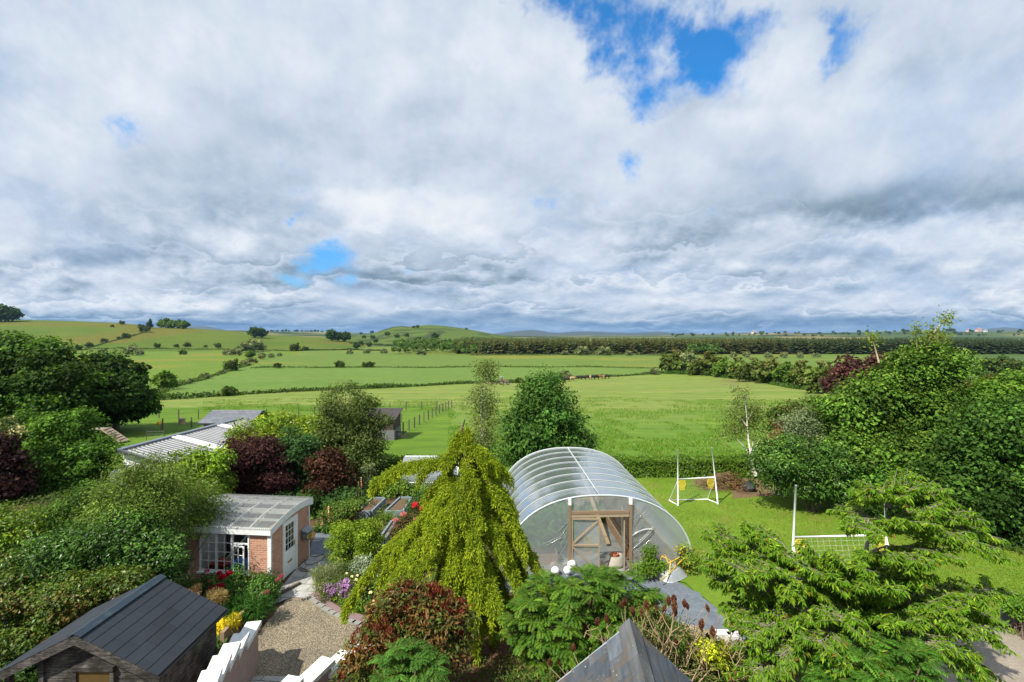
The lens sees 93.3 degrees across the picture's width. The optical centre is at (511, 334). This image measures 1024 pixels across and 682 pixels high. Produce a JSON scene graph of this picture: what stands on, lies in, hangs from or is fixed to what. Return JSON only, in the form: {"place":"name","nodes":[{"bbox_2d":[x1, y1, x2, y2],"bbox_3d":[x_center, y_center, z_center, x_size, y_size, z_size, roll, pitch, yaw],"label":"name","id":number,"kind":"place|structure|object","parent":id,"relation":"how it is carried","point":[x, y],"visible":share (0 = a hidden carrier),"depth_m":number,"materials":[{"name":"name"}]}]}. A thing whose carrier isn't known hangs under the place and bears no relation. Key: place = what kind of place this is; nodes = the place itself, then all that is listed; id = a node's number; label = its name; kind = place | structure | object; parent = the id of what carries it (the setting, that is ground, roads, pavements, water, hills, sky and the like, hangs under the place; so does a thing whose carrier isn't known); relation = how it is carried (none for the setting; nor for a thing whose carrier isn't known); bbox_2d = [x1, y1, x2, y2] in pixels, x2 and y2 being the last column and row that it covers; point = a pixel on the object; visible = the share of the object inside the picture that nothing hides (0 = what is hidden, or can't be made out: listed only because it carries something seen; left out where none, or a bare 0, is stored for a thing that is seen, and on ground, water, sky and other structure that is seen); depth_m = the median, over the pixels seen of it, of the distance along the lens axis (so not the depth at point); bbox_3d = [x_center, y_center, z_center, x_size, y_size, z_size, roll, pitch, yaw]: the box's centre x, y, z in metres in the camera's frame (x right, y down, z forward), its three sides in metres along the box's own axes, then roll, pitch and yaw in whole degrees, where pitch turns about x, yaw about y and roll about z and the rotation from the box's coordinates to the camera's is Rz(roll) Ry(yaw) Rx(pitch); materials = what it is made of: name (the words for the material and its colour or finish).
{"place":"outdoors","nodes":[
{"label":"outdoors","id":0,"kind":"place"},
{"bbox_2d":[270,552,351,604],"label":"paved path","id":1,"kind":"structure","parent":0,"point":[304,589],"depth_m":17.68,"materials":[{"name":"grey stone"}]},
{"bbox_2d":[310,530,342,554],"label":"garden path","id":2,"kind":"structure","parent":0,"point":[317,544],"depth_m":20.65,"materials":[{"name":"stone"}]},
{"bbox_2d":[310,476,359,519],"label":"back lawn","id":3,"kind":"structure","parent":0,"point":[326,507],"depth_m":24.80,"materials":[{"name":"green plant"}]},
{"bbox_2d":[297,445,359,496],"bbox_3d":[-9.543,7.522,25.054,3.219,3.488,2.390,0,0,0],"label":"copper hazel","id":4,"kind":"object","parent":3,"relation":"on","point":[329,467],"visible":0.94,"depth_m":24.56,"materials":[{"name":"brown plant"}]},
{"bbox_2d":[307,380,394,483],"bbox_3d":[-10.013,6.375,29.487,5.177,7.253,4.611,0,0,33],"label":"silver birch","id":5,"kind":"object","parent":3,"relation":"on","point":[359,446],"visible":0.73,"depth_m":28.88,"materials":[{"name":"green plant"}]},
{"bbox_2d":[0,481,953,681],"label":"garden ground","id":6,"kind":"structure","parent":0,"point":[389,501],"depth_m":17.62,"materials":[{"name":"brown soil"}]},
{"bbox_2d":[0,415,30,449],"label":"elder tree","id":7,"kind":"object","parent":6,"relation":"on","point":[8,423],"visible":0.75,"depth_m":26.45,"materials":[{"name":"green plant"}]},
{"bbox_2d":[0,428,44,503],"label":"purple maple","id":8,"kind":"object","parent":6,"relation":"on","point":[15,479],"visible":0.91,"depth_m":25.92,"materials":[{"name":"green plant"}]},
{"bbox_2d":[0,500,55,581],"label":"laurel shrub","id":9,"kind":"object","parent":6,"relation":"on","point":[12,534],"visible":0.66,"depth_m":16.84,"materials":[{"name":"green plant"}]},
{"bbox_2d":[17,478,115,542],"bbox_3d":[-16.317,7.318,17.968,4.198,3.881,2.300,0,0,0],"label":"fern leaved elder","id":10,"kind":"object","parent":6,"relation":"on","point":[66,504],"visible":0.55,"depth_m":17.66,"materials":[{"name":"green plant"}]},
{"bbox_2d":[6,405,132,496],"bbox_3d":[-27.819,7.485,29.093,8.208,6.115,6.313,0,0,0],"label":"ash tree","id":11,"kind":"object","parent":6,"relation":"on","point":[61,458],"visible":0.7,"depth_m":28.78,"materials":[{"name":"green plant"}]},
{"bbox_2d":[0,549,154,681],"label":"ivy hedge","id":12,"kind":"object","parent":6,"relation":"on","point":[31,620],"visible":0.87,"depth_m":12.86,"materials":[{"name":"green plant"}]},
{"bbox_2d":[5,503,195,610],"bbox_3d":[-12.276,7.169,14.526,5.192,3.804,2.949,0,0,-9],"label":"viburnum shrub","id":13,"kind":"object","parent":6,"relation":"on","point":[160,551],"visible":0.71,"depth_m":14.10,"materials":[{"name":"green plant"}]},
{"bbox_2d":[0,574,227,681],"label":"garden shed","id":14,"kind":"structure","parent":6,"relation":"on","point":[160,628],"depth_m":10.29,"materials":[{"name":"wood"}]},
{"bbox_2d":[71,665,115,681],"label":"window","id":15,"kind":"structure","parent":14,"relation":"in","point":[80,673],"depth_m":9.81,"materials":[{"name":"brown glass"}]},
{"bbox_2d":[105,447,195,507],"bbox_3d":[-15.276,6.948,20.323,3.623,4.226,2.394,0,0,0],"label":"privet shrub","id":16,"kind":"object","parent":6,"relation":"on","point":[160,460],"visible":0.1,"depth_m":20.53,"materials":[{"name":"green plant"}]},
{"bbox_2d":[65,448,237,584],"bbox_3d":[-11.948,6.388,16.441,3.869,5.362,4.768,0,0,36],"label":"willow shrub","id":17,"kind":"object","parent":6,"relation":"on","point":[151,492],"visible":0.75,"depth_m":15.89,"materials":[{"name":"green plant"}]},
{"bbox_2d":[0,464,317,681],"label":"ground cover","id":18,"kind":"object","parent":6,"relation":"on","point":[30,674],"visible":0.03,"depth_m":17.20,"materials":[{"name":"green plant"}]},
{"bbox_2d":[110,418,260,504],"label":"barn","id":19,"kind":"structure","parent":6,"relation":"on","point":[212,434],"depth_m":28.28,"materials":[{"name":"metal"}]},
{"bbox_2d":[157,444,238,512],"bbox_3d":[-14.532,7.045,22.262,3.780,4.036,3.101,0,0,0],"label":"spotted laurel","id":20,"kind":"object","parent":6,"relation":"on","point":[200,458],"visible":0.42,"depth_m":22.05,"materials":[{"name":"green plant"}]},
{"bbox_2d":[197,620,261,681],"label":"stair wall","id":21,"kind":"structure","parent":6,"relation":"on","point":[235,659],"depth_m":11.46,"materials":[{"name":"white paint"}]},
{"bbox_2d":[184,562,283,604],"bbox_3d":[-9.215,8.453,16.282,3.529,1.571,1.896,0,0,0],"label":"peony bed","id":22,"kind":"object","parent":6,"relation":"on","point":[234,585],"visible":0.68,"depth_m":16.02,"materials":[{"name":"green plant"}]},
{"bbox_2d":[173,494,312,585],"bbox_3d":[-10.204,7.756,18.518,3.950,2.489,3.000,0,0,6],"label":"garden room","id":23,"kind":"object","parent":6,"relation":"on","point":[259,532],"visible":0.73,"depth_m":18.04,"materials":[{"name":"brick"}]},
{"bbox_2d":[196,533,249,575],"bbox_3d":[-10.215,7.768,17.138,2.000,1.465,0.188,0,0,6],"label":"window","id":24,"kind":"structure","parent":23,"relation":"in","point":[233,544],"depth_m":17.18,"materials":[{"name":"white paint"}]},
{"bbox_2d":[285,518,295,576],"bbox_3d":[-8.331,7.990,18.142,0.111,1.980,0.740,0,0,6],"label":"door","id":25,"kind":"structure","parent":23,"relation":"in","point":[290,541],"depth_m":18.17,"materials":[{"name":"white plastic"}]},
{"bbox_2d":[217,588,278,629],"bbox_3d":[-8.217,8.524,14.969,1.942,1.288,1.554,0,0,0],"label":"day lily","id":26,"kind":"object","parent":6,"relation":"on","point":[238,603],"visible":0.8,"depth_m":14.83,"materials":[{"name":"green plant"}]},
{"bbox_2d":[210,429,299,499],"bbox_3d":[-13.292,7.091,24.394,5.080,4.367,3.801,0,0,0],"label":"purple plum","id":27,"kind":"object","parent":6,"relation":"on","point":[260,451],"visible":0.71,"depth_m":24.04,"materials":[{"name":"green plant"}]},
{"bbox_2d":[222,409,348,450],"bbox_3d":[-13.952,6.819,29.368,7.654,4.508,4.450,0,0,0],"label":"golden laurel","id":28,"kind":"object","parent":6,"relation":"on","point":[270,426],"visible":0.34,"depth_m":28.98,"materials":[{"name":"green plant"}]},
{"bbox_2d":[256,423,325,495],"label":"bay tree","id":29,"kind":"object","parent":6,"relation":"on","point":[300,447],"visible":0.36,"depth_m":25.34,"materials":[{"name":"green plant"}]},
{"bbox_2d":[252,485,366,518],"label":"border plants","id":30,"kind":"object","parent":6,"relation":"on","point":[327,497],"visible":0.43,"depth_m":24.01,"materials":[{"name":"green plant"}]},
{"bbox_2d":[255,597,377,681],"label":"gravel yard","id":31,"kind":"structure","parent":6,"relation":"on","point":[298,636],"depth_m":14.29,"materials":[{"name":"beige gravel"}]},
{"bbox_2d":[281,644,364,681],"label":"stair wall","id":32,"kind":"structure","parent":6,"relation":"on","point":[320,669],"depth_m":11.28,"materials":[{"name":"white paint"}]},
{"bbox_2d":[308,560,345,589],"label":"lavender","id":33,"kind":"object","parent":6,"relation":"on","point":[324,571],"visible":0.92,"depth_m":17.23,"materials":[{"name":"green plant"}]},
{"bbox_2d":[314,577,356,603],"bbox_3d":[-5.937,8.941,16.573,1.730,1.120,1.201,0,0,-17],"label":"catmint","id":34,"kind":"object","parent":6,"relation":"on","point":[345,588],"visible":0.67,"depth_m":16.41,"materials":[{"name":"purple plant"}]},
{"bbox_2d":[313,495,368,532],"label":"border plants","id":35,"kind":"object","parent":6,"relation":"on","point":[342,509],"visible":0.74,"depth_m":22.13,"materials":[{"name":"green plant"}]},
{"bbox_2d":[322,517,386,565],"bbox_3d":[-6.145,8.118,18.912,2.504,1.903,2.121,0,0,0],"label":"spirea","id":36,"kind":"object","parent":6,"relation":"on","point":[366,539],"visible":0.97,"depth_m":18.58,"materials":[{"name":"green plant"}]},
{"bbox_2d":[356,497,385,519],"bbox_3d":[-7.108,8.790,24.453,0.811,0.420,2.110,0,0,5],"label":"raised bed","id":37,"kind":"object","parent":6,"relation":"on","point":[371,507],"visible":0.69,"depth_m":24.22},
{"bbox_2d":[363,477,437,499],"bbox_3d":[-6.130,8.591,27.019,4.998,1.720,2.001,0,0,0],"label":"herb border","id":38,"kind":"object","parent":6,"relation":"on","point":[399,487],"visible":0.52,"depth_m":26.58,"materials":[{"name":"green plant"}]},
{"bbox_2d":[313,493,493,613],"bbox_3d":[-4.350,8.830,22.304,7.854,0.499,14.499,0,0,-12],"label":"ground cover","id":39,"kind":"object","parent":6,"relation":"on","point":[373,581],"visible":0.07,"depth_m":17.15,"materials":[{"name":"green plant"}]},
{"bbox_2d":[385,504,422,554],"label":"rose bush","id":40,"kind":"object","parent":6,"relation":"on","point":[405,520],"visible":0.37,"depth_m":18.80,"materials":[{"name":"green plant"}]},
{"bbox_2d":[329,574,481,681],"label":"photinia","id":41,"kind":"object","parent":6,"relation":"on","point":[438,618],"visible":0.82,"depth_m":10.56,"materials":[{"name":"red plant"}]},
{"bbox_2d":[367,636,451,681],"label":"sumac shrub","id":42,"kind":"object","parent":6,"relation":"on","point":[422,652],"visible":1,"depth_m":9.60,"materials":[{"name":"green plant"}]},
{"bbox_2d":[401,455,460,495],"bbox_3d":[-4.592,8.014,27.950,3.179,1.971,2.130,0,0,0],"label":"greenhouse","id":43,"kind":"object","parent":6,"relation":"on","point":[435,475],"visible":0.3,"depth_m":26.95,"materials":[{"name":"glass"}]},
{"bbox_2d":[339,419,550,666],"bbox_3d":[-1.932,6.165,13.868,6.252,7.329,3.438,0,0,7],"label":"golden cedar","id":44,"kind":"object","parent":6,"relation":"on","point":[465,513],"visible":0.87,"depth_m":13.60,"materials":[{"name":"green plant"}]},
{"bbox_2d":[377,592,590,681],"bbox_3d":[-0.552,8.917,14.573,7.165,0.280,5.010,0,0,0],"label":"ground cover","id":45,"kind":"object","parent":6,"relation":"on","point":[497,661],"visible":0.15,"depth_m":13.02,"materials":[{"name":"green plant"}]},
{"bbox_2d":[427,634,559,681],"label":"red mulch","id":46,"kind":"object","parent":6,"relation":"on","point":[504,651],"visible":0.06,"depth_m":13.21,"materials":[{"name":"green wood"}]},
{"bbox_2d":[488,364,606,468],"bbox_3d":[2.072,5.499,28.677,6.577,7.615,5.936,0,0,31],"label":"field maple","id":47,"kind":"object","parent":6,"relation":"on","point":[540,416],"visible":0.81,"depth_m":27.66,"materials":[{"name":"green plant"}]},
{"bbox_2d":[496,562,671,681],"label":"sumac shrub","id":48,"kind":"object","parent":6,"relation":"on","point":[560,604],"visible":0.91,"depth_m":11.38,"materials":[{"name":"green plant"}]},
{"bbox_2d":[557,618,691,681],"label":"roof","id":49,"kind":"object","parent":6,"relation":"on","point":[628,652],"visible":1,"depth_m":7.56,"materials":[{"name":"stone"}]},
{"bbox_2d":[483,597,779,681],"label":"underscrub","id":50,"kind":"object","parent":6,"relation":"on","point":[554,676],"visible":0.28,"depth_m":11.02,"materials":[{"name":"green plant"}]},
{"bbox_2d":[547,594,765,681],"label":"staghorn sumac","id":51,"kind":"object","parent":6,"relation":"on","point":[674,607],"visible":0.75,"depth_m":10.72,"materials":[{"name":"brown plant"}]},
{"bbox_2d":[539,594,818,681],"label":"ground cover","id":52,"kind":"object","parent":6,"relation":"on","point":[799,671],"visible":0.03,"depth_m":13.90,"materials":[{"name":"green plant"}]},
{"bbox_2d":[686,636,730,681],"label":"euphorbia","id":53,"kind":"object","parent":6,"relation":"on","point":[713,653],"visible":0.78,"depth_m":10.71,"materials":[{"name":"yellow plant"}]},
{"bbox_2d":[756,392,833,435],"bbox_3d":[17.257,6.257,28.458,5.337,5.613,3.015,0,0,0],"label":"hazel thicket","id":54,"kind":"object","parent":6,"relation":"on","point":[779,408],"visible":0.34,"depth_m":28.37,"materials":[{"name":"green plant"}]},
{"bbox_2d":[772,402,837,497],"bbox_3d":[16.235,6.407,26.816,4.011,5.304,2.758,0,0,0],"label":"silver olive","id":55,"kind":"object","parent":6,"relation":"on","point":[805,423],"visible":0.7,"depth_m":26.28,"materials":[{"name":"green plant"}]},
{"bbox_2d":[740,429,890,516],"bbox_3d":[15.506,7.212,24.704,7.459,4.612,3.705,0,0,0],"label":"rhododendron","id":56,"kind":"object","parent":6,"relation":"on","point":[810,473],"visible":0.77,"depth_m":23.82,"materials":[{"name":"green plant"}]},
{"bbox_2d":[689,465,1022,681],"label":"cherry tree","id":57,"kind":"object","parent":6,"relation":"on","point":[806,609],"visible":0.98,"depth_m":10.58,"materials":[{"name":"green plant"}]},
{"bbox_2d":[800,630,977,681],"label":"sumac shrub","id":58,"kind":"object","parent":6,"relation":"on","point":[903,664],"visible":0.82,"depth_m":9.61,"materials":[{"name":"green plant"}]},
{"bbox_2d":[848,385,1023,546],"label":"beech tree","id":59,"kind":"object","parent":6,"relation":"on","point":[983,472],"visible":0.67,"depth_m":20.66,"materials":[{"name":"green plant"}]},
{"bbox_2d":[993,590,1023,639],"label":"box bush","id":60,"kind":"object","parent":6,"relation":"on","point":[1018,610],"visible":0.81,"depth_m":14.34,"materials":[{"name":"green plant"}]},
{"bbox_2d":[0,320,1023,349],"bbox_3d":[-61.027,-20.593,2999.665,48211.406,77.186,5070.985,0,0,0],"label":"hills","id":61,"kind":"structure","parent":0,"point":[82,332],"depth_m":695.43,"materials":[{"name":"green plant"}]},
{"bbox_2d":[0,0,1023,333],"label":"sky","id":62,"kind":"structure","parent":0,"point":[351,166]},
{"bbox_2d":[20,346,1023,474],"bbox_3d":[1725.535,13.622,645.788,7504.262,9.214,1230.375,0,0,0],"label":"field","id":63,"kind":"structure","parent":0,"point":[426,436],"depth_m":116.42,"materials":[{"name":"green plant"}]},
{"bbox_2d":[0,329,112,436],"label":"sycamore tree","id":64,"kind":"object","parent":63,"relation":"on","point":[41,374],"visible":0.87,"depth_m":42.88,"materials":[{"name":"green plant"}]},
{"bbox_2d":[83,348,163,430],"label":"maple tree","id":65,"kind":"object","parent":63,"relation":"on","point":[124,396],"visible":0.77,"depth_m":47.36,"materials":[{"name":"green plant"}]},
{"bbox_2d":[149,370,178,388],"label":"leafy tree","id":66,"kind":"object","parent":63,"relation":"on","point":[165,379],"visible":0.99,"depth_m":110.05,"materials":[{"name":"green plant"}]},
{"bbox_2d":[197,410,273,425],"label":"slate shed","id":67,"kind":"structure","parent":63,"relation":"on","point":[214,417],"depth_m":39.18,"materials":[{"name":"stone"}]},
{"bbox_2d":[368,408,406,439],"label":"field shelter","id":68,"kind":"object","parent":63,"relation":"on","point":[394,431],"visible":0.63,"depth_m":44.33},
{"bbox_2d":[149,370,684,399],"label":"field hedge","id":69,"kind":"object","parent":63,"relation":"on","point":[214,394],"visible":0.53,"depth_m":105.66,"materials":[{"name":"green plant"}]},
{"bbox_2d":[250,365,658,367],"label":"field hedge","id":70,"kind":"object","parent":63,"relation":"on","point":[606,366],"visible":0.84,"depth_m":225.71,"materials":[{"name":"green plant"}]},
{"bbox_2d":[455,355,510,460],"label":"weeping birch","id":71,"kind":"object","parent":63,"relation":"on","point":[484,440],"visible":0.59,"depth_m":33.35,"materials":[{"name":"green plant"}]},
{"bbox_2d":[391,336,724,352],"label":"deciduous wood","id":72,"kind":"object","parent":63,"relation":"on","point":[425,344],"visible":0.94,"depth_m":421.65,"materials":[{"name":"green plant"}]},
{"bbox_2d":[658,349,689,371],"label":"hawthorn tree","id":73,"kind":"object","parent":63,"relation":"on","point":[669,362],"visible":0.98,"depth_m":183.02,"materials":[{"name":"green plant"}]},
{"bbox_2d":[693,350,729,374],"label":"hawthorn tree","id":74,"kind":"object","parent":63,"relation":"on","point":[708,361],"visible":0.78,"depth_m":170.44,"materials":[{"name":"green plant"}]},
{"bbox_2d":[451,335,1023,353],"bbox_3d":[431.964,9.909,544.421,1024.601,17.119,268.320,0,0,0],"label":"pine forest","id":75,"kind":"object","parent":63,"relation":"on","point":[759,345],"visible":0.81,"depth_m":418.65,"materials":[{"name":"green plant"}]},
{"bbox_2d":[731,357,761,381],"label":"hawthorn tree","id":76,"kind":"object","parent":63,"relation":"on","point":[743,372],"visible":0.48,"depth_m":139.63,"materials":[{"name":"green plant"}]},
{"bbox_2d":[750,356,782,383],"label":"hawthorn tree","id":77,"kind":"object","parent":63,"relation":"on","point":[764,371],"visible":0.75,"depth_m":132.06,"materials":[{"name":"green plant"}]},
{"bbox_2d":[771,361,796,383],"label":"leafy tree","id":78,"kind":"object","parent":63,"relation":"on","point":[782,371],"visible":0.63,"depth_m":125.24,"materials":[{"name":"green plant"}]},
{"bbox_2d":[786,360,816,389],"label":"hawthorn tree","id":79,"kind":"object","parent":63,"relation":"on","point":[797,375],"visible":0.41,"depth_m":113.00,"materials":[{"name":"green plant"}]},
{"bbox_2d":[802,360,838,393],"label":"hawthorn tree","id":80,"kind":"object","parent":63,"relation":"on","point":[811,384],"visible":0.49,"depth_m":97.66,"materials":[{"name":"green plant"}]},
{"bbox_2d":[818,351,891,430],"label":"copper beech","id":81,"kind":"object","parent":63,"relation":"on","point":[845,368],"visible":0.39,"depth_m":46.53,"materials":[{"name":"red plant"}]},
{"bbox_2d":[980,354,1016,372],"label":"field bush","id":82,"kind":"object","parent":63,"relation":"on","point":[997,362],"visible":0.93,"depth_m":184.13,"materials":[{"name":"green plant"}]},
{"bbox_2d":[500,498,679,571],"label":"polytunnel floor","id":83,"kind":"structure","parent":0,"point":[605,549],"depth_m":20.45,"materials":[{"name":"grey concrete"}]},
{"bbox_2d":[518,533,557,564],"bbox_3d":[0.849,8.780,22.101,1.600,0.400,6.600,0,0,-2],"label":"planting bed","id":84,"kind":"object","parent":83,"relation":"on","point":[548,555],"visible":0.19,"depth_m":18.84,"materials":[{"name":"soil"}]},
{"bbox_2d":[521,498,582,550],"bbox_3d":[1.529,8.178,20.755,2.900,2.660,3.513,0,0,0],"label":"end panel","id":85,"kind":"object","parent":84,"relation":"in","point":[549,522],"visible":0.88,"depth_m":19.63,"materials":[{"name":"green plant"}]},
{"bbox_2d":[502,447,691,572],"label":"polytunnel","id":86,"kind":"structure","parent":83,"relation":"on","point":[543,478],"depth_m":20.37,"materials":[{"name":"clear plastic"}]},
{"bbox_2d":[572,518,599,572],"bbox_3d":[2.767,7.945,18.193,1.050,2.050,0.045,0,0,2],"label":"door","id":87,"kind":"structure","parent":86,"relation":"in","point":[598,519],"depth_m":18.17,"materials":[{"name":"brown wood"}]},
{"bbox_2d":[595,496,670,559],"bbox_3d":[5.364,8.780,22.439,1.750,0.400,6.300,0,0,-2],"label":"end panel","id":88,"kind":"object","parent":83,"relation":"on","point":[618,503],"visible":0.64,"depth_m":21.39,"materials":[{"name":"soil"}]},
{"bbox_2d":[187,326,1023,334],"bbox_3d":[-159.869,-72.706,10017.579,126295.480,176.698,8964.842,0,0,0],"label":"mountains","id":89,"kind":"structure","parent":0,"point":[530,332],"depth_m":7869.69,"materials":[{"name":"green plant"}]},
{"bbox_2d":[497,571,728,629],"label":"slate path","id":90,"kind":"structure","parent":0,"point":[696,601],"depth_m":16.32,"materials":[{"name":"grey stone"}]},
{"bbox_2d":[628,542,673,578],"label":"weeds","id":91,"kind":"object","parent":90,"relation":"on","point":[651,566],"visible":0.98,"depth_m":17.75,"materials":[{"name":"green plant"}]},
{"bbox_2d":[655,550,686,582],"bbox_3d":[5.906,8.610,17.989,1.894,0.780,0.830,0,0,-35],"label":"wheelbarrow","id":92,"kind":"object","parent":90,"relation":"on","point":[676,573],"visible":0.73,"depth_m":17.73,"materials":[{"name":"metal"}]},
{"bbox_2d":[634,476,1023,631],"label":"lawn","id":93,"kind":"structure","parent":0,"point":[698,582],"depth_m":22.49,"materials":[{"name":"green plant"}]},
{"bbox_2d":[611,453,756,478],"bbox_3d":[10.379,8.390,30.808,10.268,1.528,1.718,0,0,0],"label":"clipped hedge","id":94,"kind":"object","parent":93,"relation":"on","point":[644,466],"visible":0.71,"depth_m":30.32,"materials":[{"name":"green plant"}]},
{"bbox_2d":[673,541,703,575],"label":"weeds","id":95,"kind":"object","parent":93,"relation":"on","point":[686,564],"visible":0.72,"depth_m":18.13,"materials":[{"name":"green plant"}]},
{"bbox_2d":[669,447,717,505],"bbox_3d":[9.693,7.515,25.856,2.415,2.977,0.816,0,0,-6],"label":"goal","id":96,"kind":"object","parent":93,"relation":"on","point":[709,479],"visible":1,"depth_m":25.60,"materials":[{"name":"white plastic"}]},
{"bbox_2d":[693,477,775,497],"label":"brush soil","id":97,"kind":"structure","parent":93,"relation":"on","point":[743,495],"depth_m":27.45,"materials":[{"name":"brown soil"}]},
{"bbox_2d":[683,471,759,495],"bbox_3d":[12.594,8.817,28.596,4.011,1.449,3.465,0,0,-40],"label":"brush heap","id":98,"kind":"object","parent":97,"relation":"on","point":[733,482],"visible":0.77,"depth_m":28.04,"materials":[{"name":"brown plant"}]},
{"bbox_2d":[709,380,771,475],"bbox_3d":[14.588,5.905,30.728,4.446,5.887,3.051,0,0,0],"label":"white birch","id":99,"kind":"object","parent":97,"relation":"on","point":[744,422],"visible":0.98,"depth_m":30.55,"materials":[{"name":"green plant"}]},
{"bbox_2d":[792,485,888,555],"bbox_3d":[11.824,7.251,17.154,4.131,3.505,1.157,0,0,-3],"label":"goal","id":100,"kind":"object","parent":93,"relation":"on","point":[794,537],"visible":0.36,"depth_m":17.60,"materials":[{"name":"white plastic"}]},
{"bbox_2d":[801,335,993,495],"bbox_3d":[20.764,4.634,25.333,10.119,9.263,6.565,0,0,0],"label":"hornbeam tree","id":101,"kind":"object","parent":93,"relation":"on","point":[885,406],"visible":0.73,"depth_m":24.96,"materials":[{"name":"green plant"}]},
{"bbox_2d":[858,304,962,421],"bbox_3d":[20.929,3.695,25.675,5.079,10.617,1.383,0,0,0],"label":"bare ash tree","id":102,"kind":"object","parent":93,"relation":"on","point":[940,336],"visible":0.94,"depth_m":25.57,"materials":[{"name":"green plant"}]},
{"bbox_2d":[966,367,1023,415],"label":"lime tree","id":103,"kind":"object","parent":93,"relation":"on","point":[1001,386],"visible":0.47,"depth_m":23.82,"materials":[{"name":"green plant"}]},
{"bbox_2d":[926,625,1023,681],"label":"concrete yard","id":104,"kind":"structure","parent":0,"point":[1006,667],"depth_m":13.36,"materials":[{"name":"beige concrete"}]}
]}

